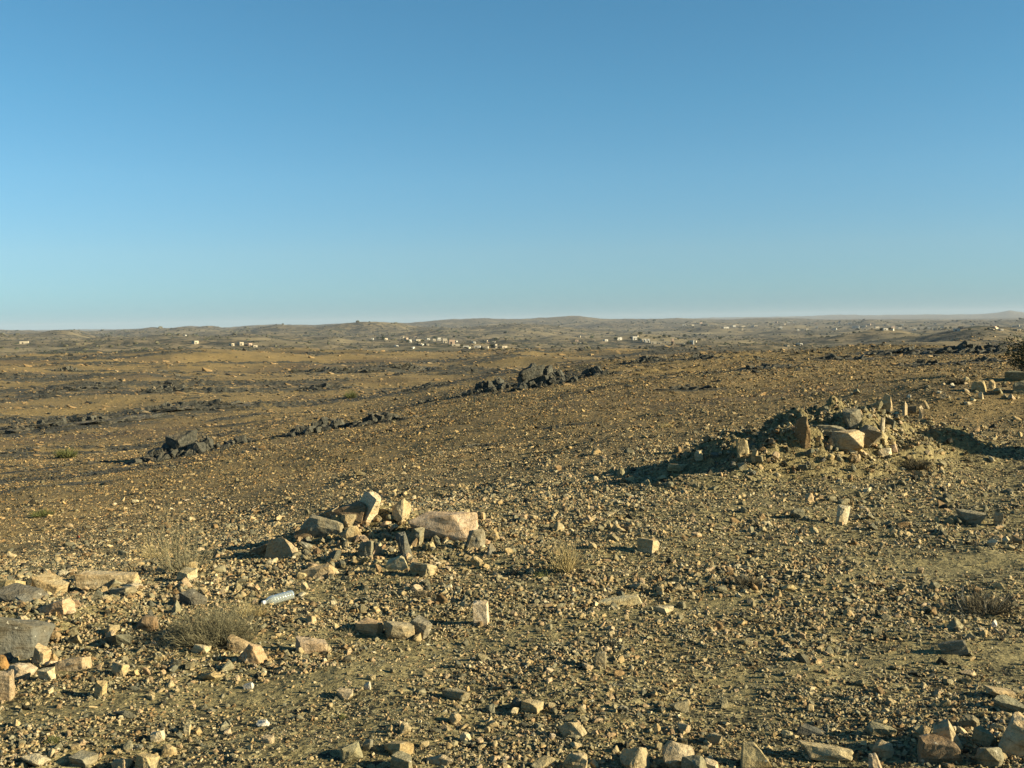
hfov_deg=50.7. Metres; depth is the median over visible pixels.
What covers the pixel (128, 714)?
rock
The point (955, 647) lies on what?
rock
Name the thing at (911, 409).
rock
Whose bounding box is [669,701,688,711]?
rock
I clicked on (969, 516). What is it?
rock
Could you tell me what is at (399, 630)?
rock
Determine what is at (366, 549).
rock
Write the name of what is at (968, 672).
rock
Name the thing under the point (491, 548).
rock
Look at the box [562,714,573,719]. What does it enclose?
stone
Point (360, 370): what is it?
rock outcrop
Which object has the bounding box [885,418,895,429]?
rock
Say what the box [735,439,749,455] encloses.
rock
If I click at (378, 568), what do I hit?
rock
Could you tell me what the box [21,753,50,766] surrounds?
rock
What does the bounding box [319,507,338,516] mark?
rock
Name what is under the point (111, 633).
rock
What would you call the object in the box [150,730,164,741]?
rock
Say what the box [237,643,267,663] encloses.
rock
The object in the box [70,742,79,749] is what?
rock
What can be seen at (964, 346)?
rock outcrop
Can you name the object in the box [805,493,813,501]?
rock
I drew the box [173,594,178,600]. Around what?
rock
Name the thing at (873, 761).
rock
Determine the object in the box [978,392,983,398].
rock
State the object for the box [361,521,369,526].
stone
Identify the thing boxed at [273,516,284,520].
stone
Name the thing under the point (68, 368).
rock outcrop
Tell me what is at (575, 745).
rock
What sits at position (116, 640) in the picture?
rock
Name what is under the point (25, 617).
rock
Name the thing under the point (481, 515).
rock
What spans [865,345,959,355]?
rock outcrop
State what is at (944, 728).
rock
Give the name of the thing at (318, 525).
rock
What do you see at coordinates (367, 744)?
rock
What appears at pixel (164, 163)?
sky
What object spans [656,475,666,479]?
rock
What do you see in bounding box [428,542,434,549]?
stone
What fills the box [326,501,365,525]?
rock
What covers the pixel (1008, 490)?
stone
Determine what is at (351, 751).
rock
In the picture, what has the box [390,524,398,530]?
stone
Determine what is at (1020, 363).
leafy bush
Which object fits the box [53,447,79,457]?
bush
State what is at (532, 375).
rock outcrop
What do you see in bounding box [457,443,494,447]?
rock outcrop
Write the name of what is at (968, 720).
rock
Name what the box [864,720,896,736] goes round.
rock
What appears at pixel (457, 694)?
rock
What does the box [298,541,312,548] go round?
stone
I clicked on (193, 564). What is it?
rock
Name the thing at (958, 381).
bush
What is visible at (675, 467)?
rock
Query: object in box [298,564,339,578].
rock
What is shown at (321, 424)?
rock outcrop
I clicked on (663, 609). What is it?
rock
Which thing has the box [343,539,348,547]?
stone
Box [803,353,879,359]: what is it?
rock outcrop
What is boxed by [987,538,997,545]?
rock
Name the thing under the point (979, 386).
rock
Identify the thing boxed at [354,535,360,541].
stone
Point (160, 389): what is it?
rock outcrop
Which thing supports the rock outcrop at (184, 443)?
on the ground
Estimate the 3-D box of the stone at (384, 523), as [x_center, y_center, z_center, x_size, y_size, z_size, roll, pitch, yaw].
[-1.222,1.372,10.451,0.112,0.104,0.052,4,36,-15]
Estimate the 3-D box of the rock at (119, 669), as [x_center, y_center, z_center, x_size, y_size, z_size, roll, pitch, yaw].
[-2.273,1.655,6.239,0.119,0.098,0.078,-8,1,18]
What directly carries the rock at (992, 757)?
on the ground
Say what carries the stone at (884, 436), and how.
on the earth mound
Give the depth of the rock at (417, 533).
9.80 m
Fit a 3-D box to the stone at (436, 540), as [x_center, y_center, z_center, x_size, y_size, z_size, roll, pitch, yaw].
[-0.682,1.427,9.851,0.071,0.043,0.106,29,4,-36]
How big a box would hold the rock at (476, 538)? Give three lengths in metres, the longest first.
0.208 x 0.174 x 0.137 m
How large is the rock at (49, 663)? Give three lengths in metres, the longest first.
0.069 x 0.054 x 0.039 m
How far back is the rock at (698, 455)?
14.46 m
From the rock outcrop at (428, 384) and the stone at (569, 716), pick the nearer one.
the stone at (569, 716)
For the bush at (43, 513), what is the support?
on the ground
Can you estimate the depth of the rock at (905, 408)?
22.11 m
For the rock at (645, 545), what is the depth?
9.16 m
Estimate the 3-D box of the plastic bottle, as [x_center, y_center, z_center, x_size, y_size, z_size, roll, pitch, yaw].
[-1.712,1.569,7.906,0.244,0.067,0.067,-10,8,-34]
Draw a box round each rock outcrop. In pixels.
[0,413,166,433]
[28,384,126,393]
[52,366,82,371]
[108,398,253,416]
[125,429,230,464]
[136,384,196,392]
[220,435,262,445]
[280,417,359,436]
[289,366,381,372]
[295,383,347,390]
[347,412,417,427]
[373,362,436,370]
[401,382,448,391]
[408,398,441,405]
[456,377,517,397]
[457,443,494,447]
[510,363,578,391]
[547,422,594,428]
[578,365,618,378]
[619,355,674,364]
[652,384,726,389]
[683,354,723,359]
[716,362,803,371]
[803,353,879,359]
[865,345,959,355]
[896,359,965,365]
[927,340,1020,353]
[959,356,1006,361]
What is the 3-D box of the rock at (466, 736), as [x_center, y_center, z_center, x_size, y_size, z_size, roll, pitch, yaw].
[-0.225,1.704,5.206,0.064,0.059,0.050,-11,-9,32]
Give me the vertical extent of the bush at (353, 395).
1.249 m
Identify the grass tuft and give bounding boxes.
[45,734,60,743]
[532,570,553,577]
[547,538,583,572]
[657,422,671,427]
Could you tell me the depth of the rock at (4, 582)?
8.56 m
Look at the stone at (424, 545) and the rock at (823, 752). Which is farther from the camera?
the stone at (424, 545)
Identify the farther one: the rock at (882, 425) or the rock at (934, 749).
the rock at (882, 425)
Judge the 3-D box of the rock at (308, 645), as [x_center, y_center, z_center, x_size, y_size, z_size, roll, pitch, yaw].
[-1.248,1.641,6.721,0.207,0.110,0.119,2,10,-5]
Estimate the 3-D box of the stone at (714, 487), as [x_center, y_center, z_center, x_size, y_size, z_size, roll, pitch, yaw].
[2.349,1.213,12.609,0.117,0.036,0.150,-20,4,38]
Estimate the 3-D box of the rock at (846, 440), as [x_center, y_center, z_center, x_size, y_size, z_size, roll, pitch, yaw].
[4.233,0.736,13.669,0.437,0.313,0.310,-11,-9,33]
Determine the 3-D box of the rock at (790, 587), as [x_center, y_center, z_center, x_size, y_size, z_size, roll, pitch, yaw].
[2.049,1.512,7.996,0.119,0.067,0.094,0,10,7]
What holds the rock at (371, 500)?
on the rock at (358, 508)
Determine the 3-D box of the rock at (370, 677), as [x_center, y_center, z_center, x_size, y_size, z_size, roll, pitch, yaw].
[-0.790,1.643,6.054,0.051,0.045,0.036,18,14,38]
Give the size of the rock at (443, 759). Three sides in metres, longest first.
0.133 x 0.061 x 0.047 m
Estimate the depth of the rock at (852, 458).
13.36 m
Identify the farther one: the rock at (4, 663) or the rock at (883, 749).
the rock at (4, 663)
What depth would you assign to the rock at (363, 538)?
9.94 m
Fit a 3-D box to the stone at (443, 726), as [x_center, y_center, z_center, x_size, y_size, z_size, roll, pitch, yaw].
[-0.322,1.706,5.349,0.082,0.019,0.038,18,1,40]
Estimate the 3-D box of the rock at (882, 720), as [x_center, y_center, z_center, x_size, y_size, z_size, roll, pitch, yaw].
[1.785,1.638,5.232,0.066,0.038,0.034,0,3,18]
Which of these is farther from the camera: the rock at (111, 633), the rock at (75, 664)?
the rock at (111, 633)
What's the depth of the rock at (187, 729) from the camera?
5.33 m
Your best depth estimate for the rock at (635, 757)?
4.83 m
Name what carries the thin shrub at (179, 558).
on the ground
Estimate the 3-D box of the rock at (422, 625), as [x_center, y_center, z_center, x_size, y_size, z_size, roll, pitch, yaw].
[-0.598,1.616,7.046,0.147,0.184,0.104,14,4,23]
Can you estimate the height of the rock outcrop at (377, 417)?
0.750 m
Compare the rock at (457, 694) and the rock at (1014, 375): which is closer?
the rock at (457, 694)
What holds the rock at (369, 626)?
on the ground
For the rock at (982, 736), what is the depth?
4.83 m
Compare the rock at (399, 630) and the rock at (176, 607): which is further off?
the rock at (176, 607)
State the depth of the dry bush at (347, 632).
7.01 m
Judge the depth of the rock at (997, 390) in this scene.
23.36 m
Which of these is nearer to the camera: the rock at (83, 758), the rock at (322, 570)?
the rock at (83, 758)
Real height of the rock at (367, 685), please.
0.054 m
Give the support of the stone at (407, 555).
on the ground
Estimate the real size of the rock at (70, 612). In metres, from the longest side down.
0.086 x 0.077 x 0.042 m
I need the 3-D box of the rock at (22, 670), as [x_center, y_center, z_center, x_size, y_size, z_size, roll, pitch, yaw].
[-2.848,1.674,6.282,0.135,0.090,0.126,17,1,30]
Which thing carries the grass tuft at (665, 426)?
on the ground
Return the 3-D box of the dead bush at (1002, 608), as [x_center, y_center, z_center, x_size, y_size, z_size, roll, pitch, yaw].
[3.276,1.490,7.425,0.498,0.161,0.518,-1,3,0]
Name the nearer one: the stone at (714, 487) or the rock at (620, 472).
the stone at (714, 487)
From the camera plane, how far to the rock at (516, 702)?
5.61 m
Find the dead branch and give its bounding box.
[951,586,1007,615]
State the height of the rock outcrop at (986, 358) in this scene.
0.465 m
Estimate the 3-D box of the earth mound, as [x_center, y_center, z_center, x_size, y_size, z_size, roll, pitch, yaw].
[4.428,0.720,15.166,5.153,1.128,3.435,-3,4,-33]
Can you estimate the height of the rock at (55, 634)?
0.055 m
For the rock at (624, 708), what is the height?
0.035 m
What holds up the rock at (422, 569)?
on the ground
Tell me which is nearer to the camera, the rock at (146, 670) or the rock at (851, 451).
the rock at (146, 670)
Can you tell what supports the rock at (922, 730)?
on the ground
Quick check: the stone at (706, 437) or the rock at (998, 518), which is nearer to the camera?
the rock at (998, 518)
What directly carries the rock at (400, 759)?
on the ground
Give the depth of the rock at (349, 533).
10.18 m
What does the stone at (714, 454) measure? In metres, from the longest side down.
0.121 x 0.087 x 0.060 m
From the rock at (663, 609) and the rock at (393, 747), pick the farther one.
the rock at (663, 609)
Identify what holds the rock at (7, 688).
on the ground
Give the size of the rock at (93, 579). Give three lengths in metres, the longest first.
0.491 x 0.170 x 0.148 m
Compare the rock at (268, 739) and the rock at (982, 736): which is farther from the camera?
the rock at (268, 739)
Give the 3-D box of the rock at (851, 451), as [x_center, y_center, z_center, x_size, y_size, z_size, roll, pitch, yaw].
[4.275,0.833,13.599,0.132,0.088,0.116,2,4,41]
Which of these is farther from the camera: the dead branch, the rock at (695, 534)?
the rock at (695, 534)
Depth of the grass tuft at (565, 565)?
8.57 m
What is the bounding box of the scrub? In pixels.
[0,318,1022,356]
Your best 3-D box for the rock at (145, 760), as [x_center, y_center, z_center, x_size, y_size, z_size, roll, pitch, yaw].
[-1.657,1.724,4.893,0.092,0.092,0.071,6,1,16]
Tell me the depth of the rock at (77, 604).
7.40 m
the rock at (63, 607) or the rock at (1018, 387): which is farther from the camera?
the rock at (1018, 387)
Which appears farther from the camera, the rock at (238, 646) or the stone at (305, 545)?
the stone at (305, 545)
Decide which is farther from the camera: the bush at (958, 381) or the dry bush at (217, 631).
the bush at (958, 381)
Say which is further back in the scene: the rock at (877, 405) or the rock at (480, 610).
the rock at (877, 405)
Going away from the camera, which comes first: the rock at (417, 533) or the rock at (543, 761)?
the rock at (543, 761)
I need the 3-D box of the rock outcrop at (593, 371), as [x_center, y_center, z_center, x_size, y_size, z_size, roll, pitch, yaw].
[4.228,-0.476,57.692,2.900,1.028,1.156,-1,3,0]
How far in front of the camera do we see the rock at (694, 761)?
4.76 m
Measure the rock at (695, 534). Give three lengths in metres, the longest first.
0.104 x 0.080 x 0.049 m
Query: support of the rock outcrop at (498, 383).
on the ground
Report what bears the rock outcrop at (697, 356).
on the ground
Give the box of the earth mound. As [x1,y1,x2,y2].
[647,395,998,478]
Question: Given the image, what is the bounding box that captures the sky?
[0,0,1023,329]
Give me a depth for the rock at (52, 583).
8.73 m
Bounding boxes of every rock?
[0,579,26,587]
[0,583,48,602]
[0,617,55,661]
[0,655,9,669]
[0,669,14,700]
[8,663,37,679]
[18,615,27,619]
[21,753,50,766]
[31,573,70,594]
[32,643,51,663]
[37,666,55,679]
[38,598,75,614]
[45,661,57,666]
[50,631,61,640]
[55,656,91,670]
[65,610,74,614]
[68,750,97,766]
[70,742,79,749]
[71,635,81,643]
[73,600,80,607]
[74,570,139,590]
[94,680,106,696]
[100,586,107,594]
[104,633,135,645]
[105,630,114,636]
[109,586,137,594]
[111,661,128,676]
[112,759,132,767]
[113,711,136,718]
[124,584,142,587]
[135,752,159,767]
[136,615,158,631]
[143,667,150,674]
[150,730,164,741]
[161,743,177,756]
[171,601,180,612]
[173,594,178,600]
[176,567,197,580]
[179,589,206,605]
[183,724,190,735]
[188,561,197,567]
[191,644,211,653]
[198,671,222,680]
[227,634,251,651]
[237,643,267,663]
[243,682,253,688]
[249,542,267,555]
[256,719,269,726]
[261,735,274,743]
[265,537,297,558]
[294,527,312,540]
[295,636,327,653]
[296,572,306,578]
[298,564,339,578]
[300,514,344,536]
[301,581,308,589]
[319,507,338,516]
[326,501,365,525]
[331,515,340,520]
[337,688,352,699]
[339,742,362,759]
[340,514,355,527]
[340,526,361,540]
[354,617,383,635]
[357,540,374,556]
[359,491,380,522]
[359,535,368,541]
[362,739,372,750]
[364,681,370,689]
[366,674,375,679]
[375,564,380,573]
[383,621,414,639]
[384,741,413,754]
[386,555,407,570]
[390,751,411,767]
[392,498,410,521]
[395,531,412,558]
[407,527,424,545]
[408,511,478,540]
[410,562,436,576]
[410,615,431,638]
[426,754,452,765]
[442,688,470,701]
[449,713,460,724]
[460,732,470,741]
[466,529,485,548]
[472,511,485,519]
[472,600,488,625]
[487,543,496,554]
[490,528,499,540]
[510,697,521,707]
[520,698,543,713]
[530,755,554,767]
[549,733,555,739]
[559,722,586,736]
[562,752,587,767]
[570,742,581,748]
[582,663,592,669]
[594,651,605,667]
[598,594,641,605]
[617,468,625,478]
[617,705,627,711]
[620,747,649,767]
[637,538,659,552]
[653,605,673,613]
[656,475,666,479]
[662,740,693,767]
[667,464,686,470]
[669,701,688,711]
[677,722,690,732]
[681,755,706,767]
[691,532,701,536]
[694,450,703,460]
[704,758,718,767]
[705,732,721,743]
[720,697,728,706]
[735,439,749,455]
[740,742,771,767]
[751,448,757,462]
[780,584,796,590]
[781,730,792,737]
[794,416,810,448]
[796,723,825,735]
[798,740,853,761]
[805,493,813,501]
[810,425,845,435]
[828,437,834,446]
[830,429,864,451]
[836,505,849,523]
[842,408,860,429]
[847,449,857,453]
[848,454,857,462]
[859,425,882,447]
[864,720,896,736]
[868,753,881,767]
[872,739,893,758]
[873,399,882,409]
[874,718,887,723]
[878,448,891,456]
[879,417,884,431]
[881,393,892,413]
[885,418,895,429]
[890,444,897,452]
[901,406,916,412]
[902,401,907,415]
[914,725,930,736]
[917,734,962,763]
[918,405,923,418]
[924,400,928,408]
[933,719,962,748]
[938,640,968,654]
[940,392,946,398]
[956,509,985,523]
[958,715,979,726]
[960,669,975,675]
[971,381,986,391]
[972,725,994,746]
[975,747,1003,767]
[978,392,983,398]
[984,685,1015,697]
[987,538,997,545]
[988,380,995,388]
[991,620,996,626]
[993,388,1002,393]
[993,512,1003,525]
[993,694,1023,712]
[998,711,1023,758]
[1002,536,1009,542]
[1005,370,1023,380]
[1012,380,1023,394]
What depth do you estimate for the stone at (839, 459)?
13.34 m
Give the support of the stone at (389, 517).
on the ground
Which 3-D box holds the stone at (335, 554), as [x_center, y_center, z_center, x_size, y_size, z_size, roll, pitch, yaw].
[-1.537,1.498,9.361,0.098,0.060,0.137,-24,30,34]
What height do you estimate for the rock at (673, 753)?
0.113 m
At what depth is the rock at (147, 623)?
7.15 m
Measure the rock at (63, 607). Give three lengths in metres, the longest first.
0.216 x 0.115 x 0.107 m
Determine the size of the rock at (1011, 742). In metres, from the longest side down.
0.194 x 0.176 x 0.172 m
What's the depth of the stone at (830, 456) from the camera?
13.33 m
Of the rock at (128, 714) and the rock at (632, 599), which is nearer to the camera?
the rock at (128, 714)
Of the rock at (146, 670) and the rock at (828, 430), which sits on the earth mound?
the rock at (828, 430)
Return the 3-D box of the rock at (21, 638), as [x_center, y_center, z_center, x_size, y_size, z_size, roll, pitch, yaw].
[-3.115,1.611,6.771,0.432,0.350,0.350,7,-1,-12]
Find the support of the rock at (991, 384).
on the ground
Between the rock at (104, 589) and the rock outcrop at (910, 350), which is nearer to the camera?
the rock at (104, 589)
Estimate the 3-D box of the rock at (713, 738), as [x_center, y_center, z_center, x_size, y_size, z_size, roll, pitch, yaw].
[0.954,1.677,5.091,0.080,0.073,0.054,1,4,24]
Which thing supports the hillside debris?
on the ground
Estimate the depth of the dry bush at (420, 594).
8.01 m
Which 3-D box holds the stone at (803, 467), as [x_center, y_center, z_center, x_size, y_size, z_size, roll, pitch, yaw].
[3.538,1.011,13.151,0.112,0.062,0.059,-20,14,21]
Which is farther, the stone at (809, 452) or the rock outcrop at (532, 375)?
the rock outcrop at (532, 375)
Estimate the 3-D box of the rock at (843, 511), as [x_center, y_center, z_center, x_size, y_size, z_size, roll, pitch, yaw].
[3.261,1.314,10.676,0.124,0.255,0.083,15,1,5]
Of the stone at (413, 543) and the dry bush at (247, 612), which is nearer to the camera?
the dry bush at (247, 612)
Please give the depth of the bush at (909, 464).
13.62 m
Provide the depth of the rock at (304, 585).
8.35 m
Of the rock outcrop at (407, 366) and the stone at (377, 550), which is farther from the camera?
the rock outcrop at (407, 366)
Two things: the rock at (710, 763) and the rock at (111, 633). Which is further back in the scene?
the rock at (111, 633)
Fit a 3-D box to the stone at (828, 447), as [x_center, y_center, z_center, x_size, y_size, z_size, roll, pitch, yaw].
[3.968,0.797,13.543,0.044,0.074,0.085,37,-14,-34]
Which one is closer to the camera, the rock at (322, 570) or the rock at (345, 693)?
the rock at (345, 693)
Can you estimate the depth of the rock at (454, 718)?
5.42 m
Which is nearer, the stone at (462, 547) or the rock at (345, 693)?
the rock at (345, 693)
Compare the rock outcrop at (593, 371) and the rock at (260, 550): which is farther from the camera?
the rock outcrop at (593, 371)
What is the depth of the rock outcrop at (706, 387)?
37.91 m
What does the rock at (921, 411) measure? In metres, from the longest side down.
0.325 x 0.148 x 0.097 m
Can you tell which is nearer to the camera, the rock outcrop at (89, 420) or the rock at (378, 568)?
the rock at (378, 568)
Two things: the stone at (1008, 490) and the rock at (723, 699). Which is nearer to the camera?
the rock at (723, 699)
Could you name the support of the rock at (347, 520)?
on the ground
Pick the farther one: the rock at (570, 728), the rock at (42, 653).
the rock at (42, 653)
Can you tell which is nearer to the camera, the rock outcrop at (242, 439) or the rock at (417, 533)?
the rock at (417, 533)
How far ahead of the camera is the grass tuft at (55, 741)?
5.18 m
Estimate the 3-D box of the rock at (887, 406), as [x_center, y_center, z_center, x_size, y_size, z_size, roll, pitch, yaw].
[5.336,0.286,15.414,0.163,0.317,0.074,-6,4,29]
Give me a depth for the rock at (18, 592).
7.57 m
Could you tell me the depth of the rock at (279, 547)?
9.88 m
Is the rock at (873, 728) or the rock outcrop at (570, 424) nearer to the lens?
the rock at (873, 728)
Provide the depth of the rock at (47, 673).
6.16 m
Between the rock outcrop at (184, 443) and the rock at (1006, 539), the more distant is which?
the rock outcrop at (184, 443)
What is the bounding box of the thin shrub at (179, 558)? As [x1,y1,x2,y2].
[129,491,233,572]
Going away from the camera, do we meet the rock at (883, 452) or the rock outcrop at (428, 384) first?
the rock at (883, 452)
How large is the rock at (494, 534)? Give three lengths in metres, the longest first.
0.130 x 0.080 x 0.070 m
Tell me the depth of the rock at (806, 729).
5.18 m
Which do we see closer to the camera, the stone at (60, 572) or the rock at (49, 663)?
the rock at (49, 663)
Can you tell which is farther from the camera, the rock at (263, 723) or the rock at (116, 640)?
the rock at (116, 640)
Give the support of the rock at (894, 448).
on the earth mound
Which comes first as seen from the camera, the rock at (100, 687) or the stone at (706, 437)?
the rock at (100, 687)
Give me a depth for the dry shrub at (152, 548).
13.63 m
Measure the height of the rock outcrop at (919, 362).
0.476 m
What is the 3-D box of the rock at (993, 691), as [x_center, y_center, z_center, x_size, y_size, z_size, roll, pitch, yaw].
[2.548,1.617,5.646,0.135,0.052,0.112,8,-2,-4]
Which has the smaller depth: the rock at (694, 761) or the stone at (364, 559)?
the rock at (694, 761)
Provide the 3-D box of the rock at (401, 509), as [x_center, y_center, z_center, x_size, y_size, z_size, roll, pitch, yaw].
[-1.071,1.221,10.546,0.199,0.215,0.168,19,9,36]
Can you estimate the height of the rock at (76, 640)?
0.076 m
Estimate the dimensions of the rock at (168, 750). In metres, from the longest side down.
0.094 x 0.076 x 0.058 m
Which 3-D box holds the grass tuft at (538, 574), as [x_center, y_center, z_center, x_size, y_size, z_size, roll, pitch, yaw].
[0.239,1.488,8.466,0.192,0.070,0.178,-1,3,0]
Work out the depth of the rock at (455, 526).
10.00 m
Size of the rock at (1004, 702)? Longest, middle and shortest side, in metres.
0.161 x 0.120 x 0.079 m
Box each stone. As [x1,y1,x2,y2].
[55,570,70,575]
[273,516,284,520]
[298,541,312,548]
[303,549,311,554]
[312,547,320,553]
[329,550,341,559]
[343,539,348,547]
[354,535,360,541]
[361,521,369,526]
[361,557,369,563]
[372,543,383,555]
[380,521,390,526]
[386,514,393,520]
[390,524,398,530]
[404,553,410,558]
[410,538,417,547]
[422,542,428,548]
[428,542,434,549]
[433,536,439,543]
[440,724,452,730]
[457,545,465,549]
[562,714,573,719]
[702,435,710,441]
[708,485,718,489]
[710,452,718,457]
[737,462,746,469]
[798,464,806,470]
[804,448,814,456]
[825,444,832,449]
[826,453,834,459]
[835,456,843,462]
[866,514,873,518]
[880,431,887,440]
[1002,488,1015,493]
[1008,394,1015,399]
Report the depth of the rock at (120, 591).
8.32 m
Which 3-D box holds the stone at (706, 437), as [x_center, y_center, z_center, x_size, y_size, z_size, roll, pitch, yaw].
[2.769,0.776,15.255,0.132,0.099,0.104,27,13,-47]
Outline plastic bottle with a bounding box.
[261,590,293,604]
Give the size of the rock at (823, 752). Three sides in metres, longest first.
0.244 x 0.141 x 0.076 m
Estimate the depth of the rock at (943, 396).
23.05 m
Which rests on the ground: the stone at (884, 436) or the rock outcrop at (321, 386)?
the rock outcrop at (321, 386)
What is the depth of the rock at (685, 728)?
5.22 m
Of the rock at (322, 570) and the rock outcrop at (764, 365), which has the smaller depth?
the rock at (322, 570)
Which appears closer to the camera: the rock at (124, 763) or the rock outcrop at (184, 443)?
the rock at (124, 763)
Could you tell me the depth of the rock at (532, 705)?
5.54 m
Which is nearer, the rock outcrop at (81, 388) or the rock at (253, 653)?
the rock at (253, 653)
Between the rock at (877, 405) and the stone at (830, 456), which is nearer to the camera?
the stone at (830, 456)
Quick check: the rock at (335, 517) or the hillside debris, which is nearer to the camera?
the rock at (335, 517)
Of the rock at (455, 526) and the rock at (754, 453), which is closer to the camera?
the rock at (455, 526)
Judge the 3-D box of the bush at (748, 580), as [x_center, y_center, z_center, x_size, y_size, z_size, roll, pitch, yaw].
[1.754,1.465,8.080,0.298,0.094,0.307,2,4,41]
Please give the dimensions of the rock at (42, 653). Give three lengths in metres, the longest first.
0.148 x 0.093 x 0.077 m
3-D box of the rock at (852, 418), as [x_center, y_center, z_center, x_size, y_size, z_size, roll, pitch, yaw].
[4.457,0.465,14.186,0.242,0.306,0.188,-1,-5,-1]
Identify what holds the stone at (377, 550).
on the ground
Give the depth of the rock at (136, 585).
8.57 m
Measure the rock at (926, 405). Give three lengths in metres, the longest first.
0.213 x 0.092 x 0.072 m
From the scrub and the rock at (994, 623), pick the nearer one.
the rock at (994, 623)
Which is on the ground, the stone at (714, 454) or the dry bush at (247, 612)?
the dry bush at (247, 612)
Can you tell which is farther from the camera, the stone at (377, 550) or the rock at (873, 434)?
the rock at (873, 434)
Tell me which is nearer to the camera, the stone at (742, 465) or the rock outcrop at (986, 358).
the stone at (742, 465)
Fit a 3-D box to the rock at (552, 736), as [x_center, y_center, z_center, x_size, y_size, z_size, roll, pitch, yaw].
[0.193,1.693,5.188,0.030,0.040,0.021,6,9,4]
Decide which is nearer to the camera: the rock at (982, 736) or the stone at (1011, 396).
the rock at (982, 736)
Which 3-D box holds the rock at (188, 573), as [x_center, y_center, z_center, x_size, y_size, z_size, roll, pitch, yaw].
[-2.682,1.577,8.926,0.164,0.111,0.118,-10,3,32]
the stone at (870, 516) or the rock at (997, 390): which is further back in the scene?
the rock at (997, 390)
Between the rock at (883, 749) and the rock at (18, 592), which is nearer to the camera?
the rock at (883, 749)
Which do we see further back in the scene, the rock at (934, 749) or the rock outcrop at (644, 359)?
the rock outcrop at (644, 359)
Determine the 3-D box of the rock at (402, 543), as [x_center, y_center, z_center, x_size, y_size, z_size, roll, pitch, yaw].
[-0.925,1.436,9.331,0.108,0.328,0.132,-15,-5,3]
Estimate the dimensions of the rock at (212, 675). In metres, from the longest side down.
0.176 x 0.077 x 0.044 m
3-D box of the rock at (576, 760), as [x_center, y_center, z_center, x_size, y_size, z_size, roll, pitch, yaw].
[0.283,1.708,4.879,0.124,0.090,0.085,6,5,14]
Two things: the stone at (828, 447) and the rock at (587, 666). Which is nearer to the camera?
the rock at (587, 666)
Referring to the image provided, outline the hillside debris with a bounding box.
[0,332,1023,485]
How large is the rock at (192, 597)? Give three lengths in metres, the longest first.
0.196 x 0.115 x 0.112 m
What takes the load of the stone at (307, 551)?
on the ground
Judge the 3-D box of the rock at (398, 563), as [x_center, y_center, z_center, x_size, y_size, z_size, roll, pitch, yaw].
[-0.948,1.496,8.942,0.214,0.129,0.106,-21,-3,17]
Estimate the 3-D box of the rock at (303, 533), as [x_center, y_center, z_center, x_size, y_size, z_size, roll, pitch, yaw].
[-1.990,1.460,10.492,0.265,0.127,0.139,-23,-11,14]
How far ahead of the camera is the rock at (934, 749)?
4.72 m
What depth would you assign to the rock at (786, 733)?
5.16 m
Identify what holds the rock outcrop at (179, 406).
on the ground
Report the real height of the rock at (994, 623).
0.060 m
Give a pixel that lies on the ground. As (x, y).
(480, 328)
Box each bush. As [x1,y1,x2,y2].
[28,508,58,517]
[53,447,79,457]
[152,596,267,653]
[230,597,269,617]
[336,628,354,638]
[343,390,357,397]
[411,589,433,597]
[726,573,765,588]
[899,456,933,469]
[946,377,967,383]
[948,585,1023,620]
[999,330,1023,371]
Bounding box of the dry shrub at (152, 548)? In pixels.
[132,531,175,558]
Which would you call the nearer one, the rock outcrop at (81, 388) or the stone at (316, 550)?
the stone at (316, 550)
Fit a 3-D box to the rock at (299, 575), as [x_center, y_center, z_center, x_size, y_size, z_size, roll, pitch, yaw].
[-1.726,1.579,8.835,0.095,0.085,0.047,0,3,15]
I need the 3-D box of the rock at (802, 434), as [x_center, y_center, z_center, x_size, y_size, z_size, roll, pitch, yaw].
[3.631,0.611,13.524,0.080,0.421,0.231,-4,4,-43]
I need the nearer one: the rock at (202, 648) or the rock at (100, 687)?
the rock at (100, 687)
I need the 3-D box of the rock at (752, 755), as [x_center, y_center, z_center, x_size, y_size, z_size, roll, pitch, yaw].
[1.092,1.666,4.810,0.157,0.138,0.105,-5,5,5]
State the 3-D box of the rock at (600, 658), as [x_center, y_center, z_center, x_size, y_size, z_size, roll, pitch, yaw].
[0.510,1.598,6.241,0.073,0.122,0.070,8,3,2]
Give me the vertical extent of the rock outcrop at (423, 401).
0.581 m
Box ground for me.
[0,310,1023,767]
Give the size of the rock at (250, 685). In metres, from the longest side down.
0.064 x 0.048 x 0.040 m

